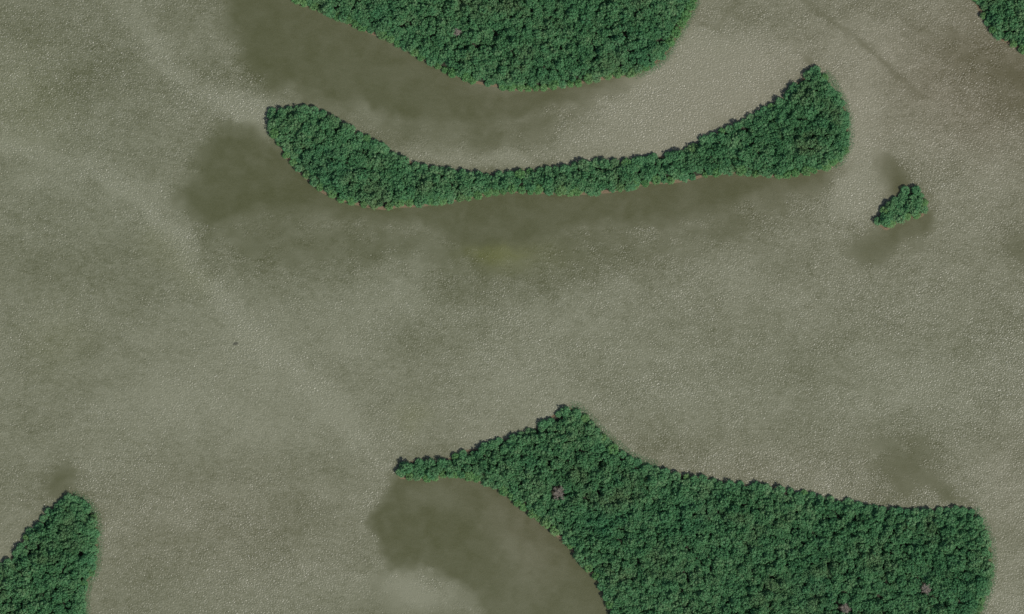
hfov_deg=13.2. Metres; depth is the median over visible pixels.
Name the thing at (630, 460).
mangrove tree
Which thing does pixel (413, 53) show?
mangrove tree
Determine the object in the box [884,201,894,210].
mangrove tree
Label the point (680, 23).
mangrove tree
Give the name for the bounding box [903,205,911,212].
mangrove tree
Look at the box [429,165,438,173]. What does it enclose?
mangrove tree
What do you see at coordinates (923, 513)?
mangrove tree
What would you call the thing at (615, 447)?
mangrove tree
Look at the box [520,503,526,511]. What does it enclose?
mangrove tree
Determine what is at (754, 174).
mangrove tree
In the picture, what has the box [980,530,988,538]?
mangrove tree
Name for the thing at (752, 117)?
mangrove tree
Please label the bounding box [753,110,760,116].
mangrove tree
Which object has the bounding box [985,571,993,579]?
mangrove tree
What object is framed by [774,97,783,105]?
mangrove tree
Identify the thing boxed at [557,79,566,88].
mangrove tree
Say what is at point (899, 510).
mangrove tree
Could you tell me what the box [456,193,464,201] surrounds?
mangrove tree
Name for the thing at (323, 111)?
mangrove tree
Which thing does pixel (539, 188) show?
mangrove tree
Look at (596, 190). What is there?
mangrove tree
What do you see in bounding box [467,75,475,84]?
mangrove tree
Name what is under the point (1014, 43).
mangrove tree
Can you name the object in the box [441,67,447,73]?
mangrove tree
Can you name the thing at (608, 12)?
mangrove wood
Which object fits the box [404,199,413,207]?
mangrove tree
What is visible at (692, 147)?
mangrove tree
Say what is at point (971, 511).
mangrove tree
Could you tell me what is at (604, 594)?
mangrove tree
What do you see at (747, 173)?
mangrove tree
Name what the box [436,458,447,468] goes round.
mangrove tree
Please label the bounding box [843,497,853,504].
mangrove tree
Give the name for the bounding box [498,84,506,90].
mangrove tree
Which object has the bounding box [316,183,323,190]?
mangrove tree
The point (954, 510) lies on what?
mangrove tree
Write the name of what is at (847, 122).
mangrove tree
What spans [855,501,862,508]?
mangrove tree
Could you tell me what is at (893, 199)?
mangrove tree
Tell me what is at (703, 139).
mangrove tree
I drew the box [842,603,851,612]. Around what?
dead tree
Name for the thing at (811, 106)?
mangrove wood
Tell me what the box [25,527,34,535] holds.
mangrove tree
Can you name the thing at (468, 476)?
mangrove tree
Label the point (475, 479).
mangrove tree
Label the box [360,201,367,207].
mangrove tree
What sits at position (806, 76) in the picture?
mangrove tree
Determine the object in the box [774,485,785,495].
mangrove tree
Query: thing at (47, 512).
mangrove tree
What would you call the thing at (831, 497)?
mangrove tree
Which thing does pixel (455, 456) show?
mangrove tree
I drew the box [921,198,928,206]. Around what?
mangrove tree
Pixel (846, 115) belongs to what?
mangrove tree
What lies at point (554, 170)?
mangrove tree
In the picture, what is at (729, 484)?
mangrove tree
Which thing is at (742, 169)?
mangrove tree
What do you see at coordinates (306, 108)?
mangrove tree
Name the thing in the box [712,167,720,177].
mangrove tree
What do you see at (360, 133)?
mangrove tree
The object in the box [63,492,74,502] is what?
mangrove tree
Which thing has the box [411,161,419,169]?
mangrove tree
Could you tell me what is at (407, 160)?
mangrove tree
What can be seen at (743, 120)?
mangrove tree
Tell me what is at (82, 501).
mangrove tree
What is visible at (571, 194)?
mangrove tree
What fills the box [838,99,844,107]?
mangrove tree
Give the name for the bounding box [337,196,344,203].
mangrove tree
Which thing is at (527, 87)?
mangrove tree
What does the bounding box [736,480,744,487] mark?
mangrove tree
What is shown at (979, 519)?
mangrove tree
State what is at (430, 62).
mangrove tree
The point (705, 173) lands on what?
mangrove tree
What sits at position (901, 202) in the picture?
mangrove tree
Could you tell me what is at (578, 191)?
mangrove tree
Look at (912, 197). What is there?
mangrove tree
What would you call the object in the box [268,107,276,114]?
mangrove tree
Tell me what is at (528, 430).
mangrove tree
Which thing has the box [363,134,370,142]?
mangrove tree
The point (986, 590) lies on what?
mangrove tree
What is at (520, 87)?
mangrove tree
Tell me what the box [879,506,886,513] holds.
mangrove tree
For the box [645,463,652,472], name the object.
mangrove tree
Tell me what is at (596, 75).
mangrove tree
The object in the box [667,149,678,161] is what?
mangrove tree
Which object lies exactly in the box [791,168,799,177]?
mangrove tree
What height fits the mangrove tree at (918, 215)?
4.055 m
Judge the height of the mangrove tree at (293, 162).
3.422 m
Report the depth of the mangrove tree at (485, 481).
2596.45 m
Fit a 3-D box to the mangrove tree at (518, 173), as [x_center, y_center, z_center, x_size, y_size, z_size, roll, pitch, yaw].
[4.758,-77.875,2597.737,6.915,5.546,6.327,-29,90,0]
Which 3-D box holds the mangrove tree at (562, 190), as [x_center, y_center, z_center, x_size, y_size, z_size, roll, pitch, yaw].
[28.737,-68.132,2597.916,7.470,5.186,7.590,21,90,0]
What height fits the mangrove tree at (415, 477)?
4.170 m
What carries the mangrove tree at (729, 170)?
on the mud bank at (697, 175)
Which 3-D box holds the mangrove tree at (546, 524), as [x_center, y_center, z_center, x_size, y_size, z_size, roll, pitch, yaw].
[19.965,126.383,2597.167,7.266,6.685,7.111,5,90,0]
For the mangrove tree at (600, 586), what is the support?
on the mud bank at (559, 536)
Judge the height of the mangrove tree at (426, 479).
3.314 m
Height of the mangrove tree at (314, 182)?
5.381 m
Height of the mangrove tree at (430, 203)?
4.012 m
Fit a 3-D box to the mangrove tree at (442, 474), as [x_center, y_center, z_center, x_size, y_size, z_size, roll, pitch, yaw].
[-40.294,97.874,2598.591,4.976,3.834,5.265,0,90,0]
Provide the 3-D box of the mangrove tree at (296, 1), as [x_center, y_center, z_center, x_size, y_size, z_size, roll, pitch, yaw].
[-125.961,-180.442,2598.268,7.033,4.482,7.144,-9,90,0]
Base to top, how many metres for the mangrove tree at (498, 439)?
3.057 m
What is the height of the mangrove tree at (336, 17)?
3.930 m
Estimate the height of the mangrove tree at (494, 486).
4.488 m
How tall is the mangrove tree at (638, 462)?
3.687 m
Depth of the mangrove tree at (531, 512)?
2596.15 m
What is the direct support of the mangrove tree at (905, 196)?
on the mud bank at (886, 227)
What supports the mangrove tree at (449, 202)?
on the mud bank at (697, 175)
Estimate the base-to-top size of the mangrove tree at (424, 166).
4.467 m
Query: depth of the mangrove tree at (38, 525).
2596.83 m
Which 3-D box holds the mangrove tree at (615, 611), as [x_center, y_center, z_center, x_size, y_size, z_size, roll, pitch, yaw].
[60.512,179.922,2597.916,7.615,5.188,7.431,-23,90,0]
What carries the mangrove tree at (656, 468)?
on the mud bank at (559, 536)
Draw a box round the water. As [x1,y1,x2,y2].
[0,0,1023,613]
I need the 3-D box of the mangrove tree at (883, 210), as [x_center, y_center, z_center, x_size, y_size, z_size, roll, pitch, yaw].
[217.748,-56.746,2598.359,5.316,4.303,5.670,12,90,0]
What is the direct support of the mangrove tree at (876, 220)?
on the mud bank at (886, 227)
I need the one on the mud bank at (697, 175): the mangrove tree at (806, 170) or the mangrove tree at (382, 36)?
the mangrove tree at (806, 170)
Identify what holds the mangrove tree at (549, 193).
on the mud bank at (697, 175)
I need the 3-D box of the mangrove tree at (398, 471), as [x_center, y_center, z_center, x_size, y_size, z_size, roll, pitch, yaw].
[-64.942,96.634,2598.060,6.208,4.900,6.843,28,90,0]
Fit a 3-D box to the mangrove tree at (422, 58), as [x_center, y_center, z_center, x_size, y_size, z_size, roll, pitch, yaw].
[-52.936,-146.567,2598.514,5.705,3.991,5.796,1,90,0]
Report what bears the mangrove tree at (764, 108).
on the mud bank at (697, 175)
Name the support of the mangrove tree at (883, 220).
on the mud bank at (886, 227)
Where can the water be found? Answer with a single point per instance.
(174, 226)
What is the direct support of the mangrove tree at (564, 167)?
on the mud bank at (697, 175)
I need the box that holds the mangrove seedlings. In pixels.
[73,1,998,613]
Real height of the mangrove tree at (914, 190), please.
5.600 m
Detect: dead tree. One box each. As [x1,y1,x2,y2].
[454,29,460,35]
[552,486,564,499]
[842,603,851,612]
[922,583,930,594]
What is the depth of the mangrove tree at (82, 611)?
2596.51 m
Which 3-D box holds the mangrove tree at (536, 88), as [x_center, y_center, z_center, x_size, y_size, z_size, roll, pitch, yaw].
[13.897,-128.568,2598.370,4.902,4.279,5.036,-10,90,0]
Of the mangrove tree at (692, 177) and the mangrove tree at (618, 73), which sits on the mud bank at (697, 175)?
the mangrove tree at (692, 177)
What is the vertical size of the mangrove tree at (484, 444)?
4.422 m
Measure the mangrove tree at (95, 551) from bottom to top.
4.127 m
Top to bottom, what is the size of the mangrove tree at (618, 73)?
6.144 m
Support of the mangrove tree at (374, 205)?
on the mud bank at (697, 175)
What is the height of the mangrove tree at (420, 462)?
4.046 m
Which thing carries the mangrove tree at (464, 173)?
on the mud bank at (697, 175)
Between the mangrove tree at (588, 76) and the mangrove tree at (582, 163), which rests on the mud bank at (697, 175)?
the mangrove tree at (582, 163)
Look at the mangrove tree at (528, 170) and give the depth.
2598.01 m
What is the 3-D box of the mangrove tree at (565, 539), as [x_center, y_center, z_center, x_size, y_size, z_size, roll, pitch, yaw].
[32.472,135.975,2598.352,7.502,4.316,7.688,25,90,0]
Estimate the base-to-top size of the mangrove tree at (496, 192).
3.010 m
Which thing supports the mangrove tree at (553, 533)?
on the mud bank at (559, 536)
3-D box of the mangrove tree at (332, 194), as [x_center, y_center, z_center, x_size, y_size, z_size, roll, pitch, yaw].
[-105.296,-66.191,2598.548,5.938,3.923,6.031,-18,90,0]
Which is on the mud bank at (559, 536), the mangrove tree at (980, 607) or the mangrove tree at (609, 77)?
the mangrove tree at (980, 607)
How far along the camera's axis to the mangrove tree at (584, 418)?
2597.63 m
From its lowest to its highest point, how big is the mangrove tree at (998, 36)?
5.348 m
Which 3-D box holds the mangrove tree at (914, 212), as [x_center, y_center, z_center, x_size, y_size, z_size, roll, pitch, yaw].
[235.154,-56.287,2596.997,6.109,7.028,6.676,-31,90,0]
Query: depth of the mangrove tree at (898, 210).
2596.49 m
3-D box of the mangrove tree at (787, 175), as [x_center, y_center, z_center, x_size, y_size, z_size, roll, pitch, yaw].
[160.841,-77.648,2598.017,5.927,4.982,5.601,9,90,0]
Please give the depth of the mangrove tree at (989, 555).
2597.51 m
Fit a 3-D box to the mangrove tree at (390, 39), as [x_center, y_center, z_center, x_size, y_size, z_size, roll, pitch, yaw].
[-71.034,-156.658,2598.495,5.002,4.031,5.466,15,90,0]
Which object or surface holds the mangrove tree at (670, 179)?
on the mud bank at (697, 175)
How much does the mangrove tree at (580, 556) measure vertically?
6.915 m
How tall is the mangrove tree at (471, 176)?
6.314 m
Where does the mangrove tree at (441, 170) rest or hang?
on the mud bank at (697, 175)
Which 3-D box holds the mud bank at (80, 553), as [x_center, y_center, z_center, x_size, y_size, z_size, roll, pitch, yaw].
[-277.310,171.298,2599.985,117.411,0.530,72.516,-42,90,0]
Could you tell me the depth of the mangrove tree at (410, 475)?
2597.46 m
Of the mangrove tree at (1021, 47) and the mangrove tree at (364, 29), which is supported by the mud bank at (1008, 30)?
the mangrove tree at (1021, 47)
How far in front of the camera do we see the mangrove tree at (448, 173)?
2595.57 m
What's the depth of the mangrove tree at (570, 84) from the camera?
2597.38 m
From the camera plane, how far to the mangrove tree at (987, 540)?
2595.66 m
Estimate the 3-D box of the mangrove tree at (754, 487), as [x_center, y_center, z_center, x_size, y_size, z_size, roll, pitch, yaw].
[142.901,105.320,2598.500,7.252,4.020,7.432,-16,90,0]
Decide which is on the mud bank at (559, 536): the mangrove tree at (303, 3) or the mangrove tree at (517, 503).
the mangrove tree at (517, 503)
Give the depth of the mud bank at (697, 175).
2599.72 m
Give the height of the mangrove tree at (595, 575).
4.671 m
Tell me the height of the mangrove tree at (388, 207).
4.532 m
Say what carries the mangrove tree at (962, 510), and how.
on the mud bank at (559, 536)
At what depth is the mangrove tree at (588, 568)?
2596.53 m
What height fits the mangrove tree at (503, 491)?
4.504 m
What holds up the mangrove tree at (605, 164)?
on the mud bank at (697, 175)
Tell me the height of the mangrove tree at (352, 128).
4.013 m
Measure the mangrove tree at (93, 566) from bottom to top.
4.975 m
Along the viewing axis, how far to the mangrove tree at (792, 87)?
2596.30 m
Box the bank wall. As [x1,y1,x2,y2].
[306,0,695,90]
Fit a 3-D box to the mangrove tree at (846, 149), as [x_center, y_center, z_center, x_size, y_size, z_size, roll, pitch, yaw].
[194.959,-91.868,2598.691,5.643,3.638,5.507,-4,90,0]
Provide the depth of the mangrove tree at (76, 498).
2597.47 m
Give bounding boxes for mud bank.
[0,499,97,613]
[268,72,848,209]
[398,408,991,613]
[878,188,924,229]
[973,0,1023,53]
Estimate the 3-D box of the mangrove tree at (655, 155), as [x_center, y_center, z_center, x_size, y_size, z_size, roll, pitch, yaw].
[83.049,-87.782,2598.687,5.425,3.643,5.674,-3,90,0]
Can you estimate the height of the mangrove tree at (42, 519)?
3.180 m
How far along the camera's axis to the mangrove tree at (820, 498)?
2596.73 m
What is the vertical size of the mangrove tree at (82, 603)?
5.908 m
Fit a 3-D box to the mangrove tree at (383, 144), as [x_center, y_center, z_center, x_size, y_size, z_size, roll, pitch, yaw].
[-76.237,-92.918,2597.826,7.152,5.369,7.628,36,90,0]
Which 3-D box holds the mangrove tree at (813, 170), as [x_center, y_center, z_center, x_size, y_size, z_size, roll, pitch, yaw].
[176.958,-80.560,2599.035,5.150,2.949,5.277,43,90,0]
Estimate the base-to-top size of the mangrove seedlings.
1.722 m
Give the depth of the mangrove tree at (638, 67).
2595.99 m
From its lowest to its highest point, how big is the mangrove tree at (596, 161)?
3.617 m
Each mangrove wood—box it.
[0,499,97,613]
[267,70,846,206]
[306,0,689,86]
[400,411,994,613]
[975,0,1023,45]
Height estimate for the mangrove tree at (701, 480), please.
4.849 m
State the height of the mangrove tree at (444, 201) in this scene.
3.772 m
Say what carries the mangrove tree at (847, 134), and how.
on the mud bank at (697, 175)
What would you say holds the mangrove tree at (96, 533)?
on the mud bank at (80, 553)
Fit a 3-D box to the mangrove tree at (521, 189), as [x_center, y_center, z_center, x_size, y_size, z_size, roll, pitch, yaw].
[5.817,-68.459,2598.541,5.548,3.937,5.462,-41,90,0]
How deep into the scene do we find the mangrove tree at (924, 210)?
2597.23 m
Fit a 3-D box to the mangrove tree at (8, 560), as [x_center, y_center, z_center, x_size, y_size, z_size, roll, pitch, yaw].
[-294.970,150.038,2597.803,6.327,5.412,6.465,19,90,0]
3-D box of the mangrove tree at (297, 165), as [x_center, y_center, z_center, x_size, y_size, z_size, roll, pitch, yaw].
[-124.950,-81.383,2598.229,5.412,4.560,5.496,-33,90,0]
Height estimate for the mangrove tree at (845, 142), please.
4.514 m
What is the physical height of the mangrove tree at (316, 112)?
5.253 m
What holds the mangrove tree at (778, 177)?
on the mud bank at (697, 175)
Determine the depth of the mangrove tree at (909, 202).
2595.41 m
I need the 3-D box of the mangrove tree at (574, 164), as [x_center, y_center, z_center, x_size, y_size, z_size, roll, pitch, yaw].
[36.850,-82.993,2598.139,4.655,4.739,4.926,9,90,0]
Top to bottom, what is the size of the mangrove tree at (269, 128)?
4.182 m
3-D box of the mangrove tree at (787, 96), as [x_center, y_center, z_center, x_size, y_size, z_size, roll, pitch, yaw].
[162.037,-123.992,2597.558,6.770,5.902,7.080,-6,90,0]
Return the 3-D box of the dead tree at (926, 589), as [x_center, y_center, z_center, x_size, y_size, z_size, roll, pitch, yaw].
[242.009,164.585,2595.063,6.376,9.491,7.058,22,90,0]
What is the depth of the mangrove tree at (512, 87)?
2597.45 m
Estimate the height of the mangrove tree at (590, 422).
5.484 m
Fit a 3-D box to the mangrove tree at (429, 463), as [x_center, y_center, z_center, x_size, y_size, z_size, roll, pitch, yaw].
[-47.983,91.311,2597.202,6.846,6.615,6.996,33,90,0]
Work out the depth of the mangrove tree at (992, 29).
2596.91 m
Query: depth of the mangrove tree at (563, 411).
2596.60 m
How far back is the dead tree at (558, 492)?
2592.73 m
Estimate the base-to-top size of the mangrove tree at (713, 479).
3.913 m
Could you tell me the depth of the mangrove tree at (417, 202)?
2596.00 m
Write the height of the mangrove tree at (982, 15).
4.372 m
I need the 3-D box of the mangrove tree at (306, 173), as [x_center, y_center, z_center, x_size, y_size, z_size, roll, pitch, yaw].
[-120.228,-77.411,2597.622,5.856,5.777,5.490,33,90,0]
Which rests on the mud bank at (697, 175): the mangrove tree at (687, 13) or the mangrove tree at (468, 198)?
the mangrove tree at (468, 198)
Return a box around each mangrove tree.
[2,558,12,566]
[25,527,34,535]
[34,522,44,529]
[39,514,47,522]
[44,507,50,516]
[58,499,64,506]
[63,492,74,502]
[71,496,78,502]
[77,599,86,608]
[78,499,87,506]
[78,608,87,613]
[81,504,90,513]
[81,580,88,587]
[89,563,96,570]
[91,528,99,537]
[92,546,98,554]
[267,123,275,131]
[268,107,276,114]
[269,128,278,138]
[282,151,289,158]
[286,106,292,113]
[289,159,296,165]
[291,0,301,3]
[294,163,301,171]
[299,0,307,6]
[300,104,308,113]
[302,170,311,178]
[308,106,319,116]
[309,2,317,10]
[309,178,318,186]
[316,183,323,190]
[320,109,326,116]
[325,7,335,18]
[327,190,336,198]
[333,12,341,21]
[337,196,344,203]
[345,15,351,23]
[346,197,355,205]
[349,125,355,133]
[351,20,358,28]
[355,131,362,138]
[357,24,367,31]
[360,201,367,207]
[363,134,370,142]
[367,26,373,33]
[369,139,378,148]
[370,201,378,209]
[376,142,386,153]
[378,31,387,39]
[384,202,392,210]
[387,36,394,43]
[392,199,404,207]
[394,40,399,47]
[396,467,405,477]
[399,155,409,165]
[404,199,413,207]
[406,473,412,480]
[409,47,419,56]
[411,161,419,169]
[412,473,420,481]
[413,197,424,207]
[414,458,424,465]
[417,53,424,60]
[419,163,427,171]
[422,475,431,482]
[424,457,435,468]
[426,58,437,66]
[427,197,435,205]
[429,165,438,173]
[434,63,441,68]
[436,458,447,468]
[437,196,447,205]
[438,166,444,174]
[439,470,445,477]
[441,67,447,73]
[443,167,454,177]
[446,197,453,204]
[447,68,456,77]
[452,453,459,459]
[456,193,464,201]
[458,169,466,175]
[460,72,470,81]
[463,471,474,481]
[464,196,472,201]
[465,171,474,181]
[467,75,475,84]
[473,474,480,482]
[474,170,483,178]
[474,191,482,199]
[479,442,487,450]
[481,476,491,486]
[483,188,493,196]
[484,79,490,86]
[491,481,497,489]
[492,188,499,195]
[494,171,503,178]
[495,437,502,444]
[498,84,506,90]
[498,486,508,496]
[504,170,514,180]
[506,81,516,91]
[507,184,516,193]
[507,491,515,499]
[512,499,520,506]
[515,168,525,178]
[516,84,524,91]
[518,186,525,193]
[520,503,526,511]
[524,84,531,91]
[524,427,532,435]
[525,168,532,174]
[527,509,535,517]
[532,84,539,91]
[533,183,543,194]
[535,514,542,522]
[536,167,543,174]
[537,419,548,428]
[539,84,547,91]
[540,517,551,528]
[543,186,554,195]
[544,166,551,172]
[548,80,558,89]
[549,525,560,536]
[552,165,559,172]
[554,185,566,196]
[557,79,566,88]
[558,164,570,175]
[559,406,570,416]
[562,534,572,544]
[566,79,573,86]
[566,187,573,196]
[571,161,578,168]
[572,186,582,195]
[572,408,580,416]
[573,550,584,562]
[574,79,581,87]
[578,158,588,169]
[579,559,585,566]
[581,413,589,422]
[583,73,593,83]
[584,564,592,572]
[587,420,594,427]
[591,157,599,168]
[592,71,601,82]
[592,187,600,195]
[592,427,600,435]
[592,572,599,580]
[596,582,605,590]
[598,158,609,168]
[602,591,612,601]
[603,72,611,79]
[605,600,613,609]
[608,443,618,453]
[610,158,619,167]
[610,609,619,613]
[612,67,623,78]
[615,183,624,191]
[619,450,625,458]
[621,157,631,165]
[625,68,636,77]
[625,455,633,463]
[633,64,642,73]
[633,458,642,466]
[639,156,646,166]
[641,179,648,186]
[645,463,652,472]
[648,61,654,67]
[650,152,657,160]
[651,175,660,184]
[653,466,660,473]
[659,468,669,477]
[665,36,674,46]
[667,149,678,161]
[667,176,674,183]
[670,26,681,38]
[672,471,680,480]
[676,18,686,27]
[678,172,689,182]
[680,9,691,21]
[683,474,689,479]
[685,0,695,10]
[687,142,698,152]
[689,173,695,180]
[698,474,707,483]
[699,135,709,145]
[702,171,708,177]
[711,477,717,483]
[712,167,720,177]
[724,165,734,175]
[724,479,734,490]
[725,125,732,132]
[734,165,746,176]
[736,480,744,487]
[740,118,746,126]
[744,168,752,176]
[746,113,754,121]
[751,481,760,492]
[752,170,758,177]
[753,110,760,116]
[759,106,768,114]
[762,483,771,493]
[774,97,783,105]
[774,171,782,179]
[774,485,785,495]
[783,89,794,100]
[783,170,790,178]
[787,487,793,494]
[788,82,800,93]
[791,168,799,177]
[801,165,811,175]
[803,70,812,79]
[807,491,815,498]
[810,65,820,74]
[810,165,816,173]
[815,495,825,501]
[821,73,828,80]
[821,162,831,171]
[827,495,833,501]
[828,156,838,166]
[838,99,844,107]
[841,138,849,147]
[842,119,850,128]
[842,131,850,139]
[842,146,849,154]
[843,111,849,119]
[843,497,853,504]
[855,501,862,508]
[874,217,881,225]
[879,205,887,213]
[879,212,886,218]
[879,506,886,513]
[880,215,890,226]
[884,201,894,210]
[886,220,895,227]
[890,196,898,204]
[890,213,896,221]
[895,208,902,214]
[896,214,905,223]
[896,506,903,514]
[898,198,905,205]
[900,186,909,194]
[901,194,907,201]
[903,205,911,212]
[903,213,910,220]
[904,508,910,514]
[905,200,913,205]
[909,194,916,201]
[909,206,918,216]
[911,185,921,195]
[913,212,921,218]
[916,197,922,204]
[919,508,926,516]
[920,205,927,213]
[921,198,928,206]
[935,507,943,514]
[944,507,951,515]
[951,505,959,513]
[959,507,967,515]
[967,508,974,515]
[974,515,983,524]
[976,604,983,611]
[979,12,986,19]
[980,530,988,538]
[981,586,990,595]
[982,538,991,547]
[985,552,992,558]
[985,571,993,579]
[988,26,995,32]
[992,29,1003,39]
[1009,40,1016,47]
[1017,44,1023,54]
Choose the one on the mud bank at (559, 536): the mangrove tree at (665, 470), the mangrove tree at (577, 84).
the mangrove tree at (665, 470)
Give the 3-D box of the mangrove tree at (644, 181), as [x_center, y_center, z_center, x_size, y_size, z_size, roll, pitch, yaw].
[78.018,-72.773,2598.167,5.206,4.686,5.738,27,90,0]
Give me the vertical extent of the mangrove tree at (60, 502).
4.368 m
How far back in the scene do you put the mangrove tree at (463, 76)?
2596.29 m
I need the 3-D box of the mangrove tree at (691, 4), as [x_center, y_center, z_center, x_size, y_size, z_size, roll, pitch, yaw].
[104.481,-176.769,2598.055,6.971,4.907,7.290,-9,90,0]
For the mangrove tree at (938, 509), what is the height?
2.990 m
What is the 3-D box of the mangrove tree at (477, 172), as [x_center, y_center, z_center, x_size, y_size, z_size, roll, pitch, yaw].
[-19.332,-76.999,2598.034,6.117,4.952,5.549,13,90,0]
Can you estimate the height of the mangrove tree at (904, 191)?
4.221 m
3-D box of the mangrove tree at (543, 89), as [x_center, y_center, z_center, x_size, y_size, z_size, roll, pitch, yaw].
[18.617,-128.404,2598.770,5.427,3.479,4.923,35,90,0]
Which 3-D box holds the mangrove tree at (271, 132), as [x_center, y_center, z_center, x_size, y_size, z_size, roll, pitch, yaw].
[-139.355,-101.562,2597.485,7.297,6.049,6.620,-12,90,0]
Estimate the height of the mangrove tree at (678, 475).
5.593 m
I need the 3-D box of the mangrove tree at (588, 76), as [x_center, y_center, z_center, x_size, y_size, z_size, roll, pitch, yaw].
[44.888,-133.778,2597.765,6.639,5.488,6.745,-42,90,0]
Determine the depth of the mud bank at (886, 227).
2599.74 m
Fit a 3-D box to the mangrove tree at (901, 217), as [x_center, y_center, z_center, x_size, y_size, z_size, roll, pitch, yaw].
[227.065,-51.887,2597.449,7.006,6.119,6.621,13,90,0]
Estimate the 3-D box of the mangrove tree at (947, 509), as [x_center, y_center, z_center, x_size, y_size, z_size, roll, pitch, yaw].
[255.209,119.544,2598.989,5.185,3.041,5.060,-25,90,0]
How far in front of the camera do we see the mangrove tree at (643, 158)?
2596.47 m
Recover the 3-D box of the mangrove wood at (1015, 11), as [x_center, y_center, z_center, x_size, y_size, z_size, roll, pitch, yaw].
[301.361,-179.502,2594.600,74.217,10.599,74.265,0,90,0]
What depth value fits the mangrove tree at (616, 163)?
2596.72 m
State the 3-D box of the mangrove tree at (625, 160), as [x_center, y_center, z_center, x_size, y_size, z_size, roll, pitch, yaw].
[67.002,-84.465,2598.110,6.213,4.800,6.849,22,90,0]
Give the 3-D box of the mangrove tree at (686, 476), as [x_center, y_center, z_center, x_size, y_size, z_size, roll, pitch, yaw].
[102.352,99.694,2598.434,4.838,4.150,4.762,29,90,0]
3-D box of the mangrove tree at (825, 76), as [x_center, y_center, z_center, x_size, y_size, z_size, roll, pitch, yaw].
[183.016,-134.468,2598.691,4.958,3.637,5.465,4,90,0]
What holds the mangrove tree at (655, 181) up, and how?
on the mud bank at (697, 175)
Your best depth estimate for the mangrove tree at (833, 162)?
2596.19 m
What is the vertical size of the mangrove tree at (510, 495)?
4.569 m
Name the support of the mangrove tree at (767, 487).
on the mud bank at (559, 536)
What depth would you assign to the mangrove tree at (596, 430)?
2596.41 m
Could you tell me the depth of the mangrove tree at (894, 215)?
2596.51 m
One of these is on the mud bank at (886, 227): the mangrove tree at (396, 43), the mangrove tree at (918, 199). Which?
the mangrove tree at (918, 199)
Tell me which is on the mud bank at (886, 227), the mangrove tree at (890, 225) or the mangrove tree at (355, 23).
the mangrove tree at (890, 225)
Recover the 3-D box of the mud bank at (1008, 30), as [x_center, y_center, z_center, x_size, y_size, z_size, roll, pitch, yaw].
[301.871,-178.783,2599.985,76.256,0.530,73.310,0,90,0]
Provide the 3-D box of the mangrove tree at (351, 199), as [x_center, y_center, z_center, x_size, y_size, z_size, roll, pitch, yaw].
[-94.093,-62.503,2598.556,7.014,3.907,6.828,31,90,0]
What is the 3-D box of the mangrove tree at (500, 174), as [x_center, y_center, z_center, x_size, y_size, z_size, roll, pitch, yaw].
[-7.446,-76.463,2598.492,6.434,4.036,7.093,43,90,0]
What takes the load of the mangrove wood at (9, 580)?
on the mud bank at (80, 553)
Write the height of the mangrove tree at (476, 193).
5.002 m
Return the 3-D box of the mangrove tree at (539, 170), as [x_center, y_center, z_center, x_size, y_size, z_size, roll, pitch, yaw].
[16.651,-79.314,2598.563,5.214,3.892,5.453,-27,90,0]
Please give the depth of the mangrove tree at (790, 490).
2597.71 m
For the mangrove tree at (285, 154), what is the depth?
2597.65 m
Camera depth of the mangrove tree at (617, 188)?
2596.59 m
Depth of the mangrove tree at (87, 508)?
2596.82 m
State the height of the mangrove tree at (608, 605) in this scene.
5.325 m
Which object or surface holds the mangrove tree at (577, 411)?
on the mud bank at (559, 536)
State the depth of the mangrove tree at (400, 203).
2596.02 m
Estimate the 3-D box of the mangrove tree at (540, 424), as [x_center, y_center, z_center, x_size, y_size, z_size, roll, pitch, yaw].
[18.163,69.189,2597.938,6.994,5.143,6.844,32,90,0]
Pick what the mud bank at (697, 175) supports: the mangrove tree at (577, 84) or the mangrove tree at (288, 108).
the mangrove tree at (288, 108)
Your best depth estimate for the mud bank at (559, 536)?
2599.72 m
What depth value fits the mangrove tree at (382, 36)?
2596.91 m
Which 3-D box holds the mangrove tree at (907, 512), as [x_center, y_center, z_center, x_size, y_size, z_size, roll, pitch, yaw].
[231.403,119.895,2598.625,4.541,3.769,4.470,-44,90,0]
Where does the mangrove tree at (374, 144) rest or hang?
on the mud bank at (697, 175)
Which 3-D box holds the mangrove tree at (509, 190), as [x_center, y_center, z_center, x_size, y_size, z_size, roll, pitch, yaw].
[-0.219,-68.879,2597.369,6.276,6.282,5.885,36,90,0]

